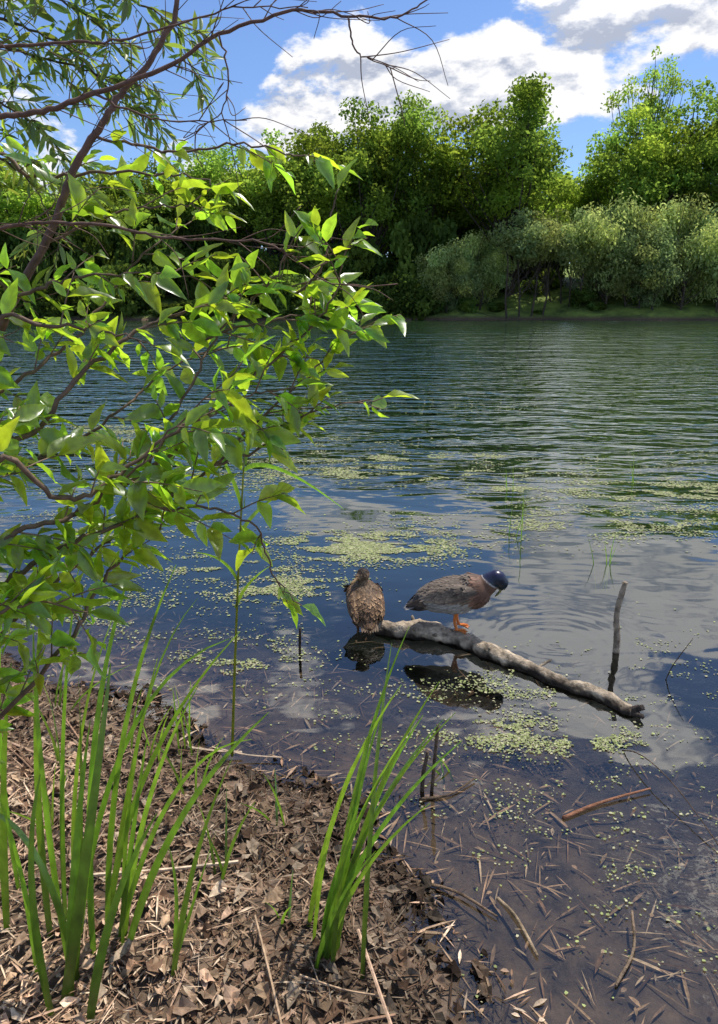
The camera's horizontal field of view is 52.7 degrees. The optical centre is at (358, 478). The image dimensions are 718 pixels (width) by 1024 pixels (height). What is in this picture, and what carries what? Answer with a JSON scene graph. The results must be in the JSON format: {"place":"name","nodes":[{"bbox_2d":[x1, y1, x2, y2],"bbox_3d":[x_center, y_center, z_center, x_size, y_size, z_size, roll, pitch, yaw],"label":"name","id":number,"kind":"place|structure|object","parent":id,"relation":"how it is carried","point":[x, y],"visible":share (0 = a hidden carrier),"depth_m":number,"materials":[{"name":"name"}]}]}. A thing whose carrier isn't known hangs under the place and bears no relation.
{"place":"outdoors","nodes":[
{"label":"outdoors","id":0,"kind":"place"},
{"bbox_2d":[0,267,717,1023],"bbox_3d":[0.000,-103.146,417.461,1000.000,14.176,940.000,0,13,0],"label":"ground","id":1,"kind":"structure","parent":0,"point":[670,595],"depth_m":3.15,"materials":[{"name":"soil"}]},
{"bbox_2d":[0,170,24,222],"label":"oak tree","id":2,"kind":"object","parent":1,"relation":"on","point":[2,214],"visible":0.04,"depth_m":91.89,"materials":[{"name":"green plant"}]},
{"bbox_2d":[0,155,95,278],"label":"oak tree","id":3,"kind":"object","parent":1,"relation":"on","point":[31,209],"visible":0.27,"depth_m":87.38,"materials":[{"name":"green plant"}]},
{"bbox_2d":[39,170,153,241],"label":"oak tree","id":4,"kind":"object","parent":1,"relation":"on","point":[118,202],"visible":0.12,"depth_m":91.34,"materials":[{"name":"green plant"}]},
{"bbox_2d":[0,0,232,282],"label":"overhanging willow tree","id":5,"kind":"object","parent":1,"relation":"on","point":[79,31],"visible":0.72,"depth_m":2.73,"materials":[{"name":"green plant"}]},
{"bbox_2d":[0,565,268,1023],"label":"yellow iris plant","id":6,"kind":"object","parent":1,"relation":"on","point":[81,886],"visible":0.97,"depth_m":1.70,"materials":[{"name":"plant"}]},
{"bbox_2d":[103,158,229,294],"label":"oak tree","id":7,"kind":"object","parent":1,"relation":"on","point":[163,212],"visible":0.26,"depth_m":89.11,"materials":[{"name":"green plant"}]},
{"bbox_2d":[0,119,418,763],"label":"leafy shrub","id":8,"kind":"object","parent":1,"relation":"on","point":[134,529],"visible":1,"depth_m":1.45,"materials":[{"name":"green plant"}]},
{"bbox_2d":[171,143,264,251],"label":"oak tree","id":9,"kind":"object","parent":1,"relation":"on","point":[211,168],"visible":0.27,"depth_m":88.56,"materials":[{"name":"green plant"}]},
{"bbox_2d":[0,0,449,336],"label":"bare branch tree","id":10,"kind":"object","parent":1,"relation":"on","point":[127,84],"visible":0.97,"depth_m":1.42,"materials":[{"name":"brown plant"}]},
{"bbox_2d":[0,651,511,1023],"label":"dead leaf litter","id":11,"kind":"object","parent":1,"relation":"on","point":[331,1005],"visible":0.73,"depth_m":1.95,"materials":[{"name":"brown plant"}]},
{"bbox_2d":[206,128,337,270],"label":"oak tree","id":12,"kind":"object","parent":1,"relation":"on","point":[270,208],"visible":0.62,"depth_m":88.53,"materials":[{"name":"green plant"}]},
{"bbox_2d":[298,627,301,673],"bbox_3d":[-0.279,0.861,3.443,0.017,0.330,0.015,0,13,0],"label":"upright stick","id":13,"kind":"object","parent":1,"relation":"on","point":[299,650],"visible":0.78,"depth_m":3.43,"materials":[{"name":"brown wood"}]},
{"bbox_2d":[9,458,636,925],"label":"waterside grass","id":14,"kind":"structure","parent":1,"relation":"on","point":[277,804],"depth_m":2.49,"materials":[{"name":"green plant"}]},
{"bbox_2d":[276,121,379,249],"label":"oak tree","id":15,"kind":"object","parent":1,"relation":"on","point":[325,144],"visible":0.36,"depth_m":89.38,"materials":[{"name":"green plant"}]},
{"bbox_2d":[31,596,717,1023],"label":"sunken plant debris","id":16,"kind":"object","parent":1,"relation":"on","point":[555,952],"visible":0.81,"depth_m":2.35,"materials":[{"name":"brown plant"}]},
{"bbox_2d":[312,96,449,254],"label":"oak tree","id":17,"kind":"object","parent":1,"relation":"on","point":[372,156],"visible":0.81,"depth_m":87.44,"materials":[{"name":"green plant"}]},
{"bbox_2d":[307,627,461,978],"bbox_3d":[0.066,0.783,1.761,0.388,0.857,0.184,-3,14,-14],"label":"yellow iris plant","id":18,"kind":"object","parent":1,"relation":"on","point":[341,890],"visible":0.98,"depth_m":1.76,"materials":[{"name":"plant"}]},
{"bbox_2d":[420,750,429,796],"bbox_3d":[0.221,1.058,2.461,0.028,0.301,0.019,4,14,17],"label":"upright stick","id":19,"kind":"object","parent":1,"relation":"on","point":[422,789],"visible":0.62,"depth_m":2.44,"materials":[{"name":"brown wood"}]},
{"bbox_2d":[379,89,475,236],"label":"oak tree","id":20,"kind":"object","parent":1,"relation":"on","point":[420,202],"visible":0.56,"depth_m":88.12,"materials":[{"name":"green plant"}]},
{"bbox_2d":[430,724,439,799],"bbox_3d":[0.250,1.009,2.451,0.036,0.401,0.014,0,13,0],"label":"upright stick","id":21,"kind":"object","parent":1,"relation":"on","point":[433,763],"visible":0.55,"depth_m":2.43,"materials":[{"name":"brown wood"}]},
{"bbox_2d":[412,237,482,312],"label":"willow tree","id":22,"kind":"object","parent":1,"relation":"on","point":[458,281],"visible":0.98,"depth_m":84.09,"materials":[{"name":"green plant"}]},
{"bbox_2d":[408,145,495,248],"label":"oak tree","id":23,"kind":"object","parent":1,"relation":"on","point":[470,226],"visible":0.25,"depth_m":92.06,"materials":[{"name":"green plant"}]},
{"bbox_2d":[458,229,512,309],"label":"willow tree","id":24,"kind":"object","parent":1,"relation":"on","point":[487,269],"visible":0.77,"depth_m":86.21,"materials":[{"name":"green plant"}]},
{"bbox_2d":[425,71,583,294],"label":"oak tree","id":25,"kind":"object","parent":1,"relation":"on","point":[518,157],"visible":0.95,"depth_m":85.14,"materials":[{"name":"green plant"}]},
{"bbox_2d":[488,207,580,318],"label":"bank willow tree","id":26,"kind":"object","parent":1,"relation":"on","point":[539,240],"visible":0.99,"depth_m":82.24,"materials":[{"name":"green plant"}]},
{"bbox_2d":[526,172,613,281],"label":"oak tree","id":27,"kind":"object","parent":1,"relation":"on","point":[568,206],"visible":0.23,"depth_m":95.44,"materials":[{"name":"green plant"}]},
{"bbox_2d":[545,207,597,308],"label":"bank willow tree","id":28,"kind":"object","parent":1,"relation":"on","point":[576,215],"visible":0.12,"depth_m":85.83,"materials":[{"name":"green plant"}]},
{"bbox_2d":[559,188,665,308],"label":"willow tree","id":29,"kind":"object","parent":1,"relation":"on","point":[594,263],"visible":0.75,"depth_m":83.49,"materials":[{"name":"green plant"}]},
{"bbox_2d":[607,581,627,693],"bbox_3d":[1.221,0.771,3.438,0.049,0.608,0.035,0,13,0],"label":"upright branch stump","id":30,"kind":"object","parent":1,"relation":"on","point":[614,658],"visible":0.91,"depth_m":3.43,"materials":[{"name":"wood"}]},
{"bbox_2d":[573,100,711,232],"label":"oak tree","id":31,"kind":"object","parent":1,"relation":"on","point":[623,175],"visible":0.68,"depth_m":88.38,"materials":[{"name":"green plant"}]},
{"bbox_2d":[599,221,694,309],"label":"willow tree","id":32,"kind":"object","parent":1,"relation":"on","point":[656,241],"visible":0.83,"depth_m":82.15,"materials":[{"name":"green plant"}]},
{"bbox_2d":[600,46,695,144],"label":"airy tree","id":33,"kind":"object","parent":1,"relation":"on","point":[655,75],"visible":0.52,"depth_m":95.72,"materials":[{"name":"green plant"}]},
{"bbox_2d":[624,75,717,225],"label":"oak tree","id":34,"kind":"object","parent":1,"relation":"on","point":[687,138],"visible":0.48,"depth_m":89.17,"materials":[{"name":"green plant"}]},
{"bbox_2d":[647,192,717,309],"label":"willow tree","id":35,"kind":"object","parent":1,"relation":"on","point":[702,228],"visible":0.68,"depth_m":83.09,"materials":[{"name":"green plant"}]},
{"bbox_2d":[677,232,717,312],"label":"willow tree","id":36,"kind":"object","parent":1,"relation":"on","point":[713,294],"visible":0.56,"depth_m":83.41,"materials":[{"name":"green plant"}]},
{"bbox_2d":[686,132,717,217],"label":"oak tree","id":37,"kind":"object","parent":1,"relation":"on","point":[713,179],"visible":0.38,"depth_m":88.91,"materials":[{"name":"green plant"}]},
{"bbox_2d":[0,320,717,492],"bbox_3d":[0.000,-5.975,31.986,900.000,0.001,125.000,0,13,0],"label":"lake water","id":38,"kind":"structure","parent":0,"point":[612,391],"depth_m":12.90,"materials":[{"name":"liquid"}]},
{"bbox_2d":[195,405,341,756],"bbox_3d":[-0.293,0.381,2.436,0.510,1.271,0.065,3,14,11],"label":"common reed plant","id":39,"kind":"object","parent":38,"relation":"on","point":[240,501],"visible":0.72,"depth_m":2.40,"materials":[{"name":"green plant"}]},
{"bbox_2d":[0,400,717,1006],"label":"duckweed","id":40,"kind":"object","parent":38,"relation":"on","point":[356,548],"visible":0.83,"depth_m":4.73,"materials":[{"name":"green plant"}]},
{"bbox_2d":[419,778,474,800],"bbox_3d":[0.305,1.056,2.449,0.226,0.014,0.034,-6,15,-25],"label":"floating stick","id":41,"kind":"object","parent":38,"relation":"on","point":[442,796],"visible":1,"depth_m":2.42,"materials":[{"name":"brown wood"}]},
{"bbox_2d":[411,879,497,916],"bbox_3d":[0.265,1.157,2.016,0.257,0.019,0.027,8,15,29],"label":"floating stick","id":42,"kind":"object","parent":38,"relation":"on","point":[460,894],"visible":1,"depth_m":2.01,"materials":[{"name":"brown wood"}]},
{"bbox_2d":[373,615,644,718],"bbox_3d":[0.642,0.827,3.346,1.371,0.131,0.230,10,17,36],"label":"fallen log","id":43,"kind":"object","parent":38,"relation":"on","point":[441,634],"visible":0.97,"depth_m":3.33,"materials":[{"name":"grey wood"}]},
{"bbox_2d":[343,568,384,633],"bbox_3d":[0.035,0.618,3.679,0.209,0.289,0.308,-2,14,-8],"label":"mallard hen","id":44,"kind":"object","parent":43,"relation":"on","point":[365,601],"visible":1,"depth_m":3.63,"materials":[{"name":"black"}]},
{"bbox_2d":[404,570,508,633],"bbox_3d":[0.467,0.584,3.517,0.500,0.313,0.204,1,13,6],"label":"mallard drake","id":45,"kind":"object","parent":43,"relation":"on","point":[455,596],"visible":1,"depth_m":3.45,"materials":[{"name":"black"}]},
{"bbox_2d":[496,897,538,956],"bbox_3d":[0.422,1.183,1.923,0.019,0.018,0.202,-5,14,-19],"label":"floating stick","id":46,"kind":"object","parent":38,"relation":"on","point":[504,904],"visible":1,"depth_m":1.92,"materials":[{"name":"beige wood"}]},
{"bbox_2d":[562,788,650,819],"bbox_3d":[0.818,1.068,2.395,0.358,0.018,0.020,-6,14,-22],"label":"floating stick","id":47,"kind":"object","parent":38,"relation":"on","point":[575,812],"visible":1,"depth_m":2.38,"materials":[{"name":"brown wood"}]},
{"bbox_2d":[614,910,635,986],"bbox_3d":[0.690,1.197,1.852,0.029,0.011,0.252,7,15,28],"label":"floating stick","id":48,"kind":"object","parent":38,"relation":"on","point":[622,973],"visible":1,"depth_m":1.82,"materials":[{"name":"brown wood"}]},
{"bbox_2d":[608,750,717,844],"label":"thin twig","id":49,"kind":"object","parent":38,"relation":"on","point":[673,784],"visible":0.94,"depth_m":2.42,"materials":[{"name":"brown wood"}]},
{"bbox_2d":[665,638,692,679],"bbox_3d":[1.399,0.787,3.169,0.104,0.202,0.005,0,13,0],"label":"thin twig","id":50,"kind":"object","parent":38,"relation":"on","point":[677,659],"visible":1,"depth_m":3.17,"materials":[{"name":"wood"}]},
{"bbox_2d":[0,155,717,319],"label":"background woodland","id":51,"kind":"object","parent":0,"point":[407,294],"visible":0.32,"depth_m":86.08,"materials":[{"name":"green plant"}]},
{"bbox_2d":[0,0,717,263],"label":"sky","id":52,"kind":"structure","parent":0,"point":[588,49],"materials":[{"name":"blue"}]}
]}

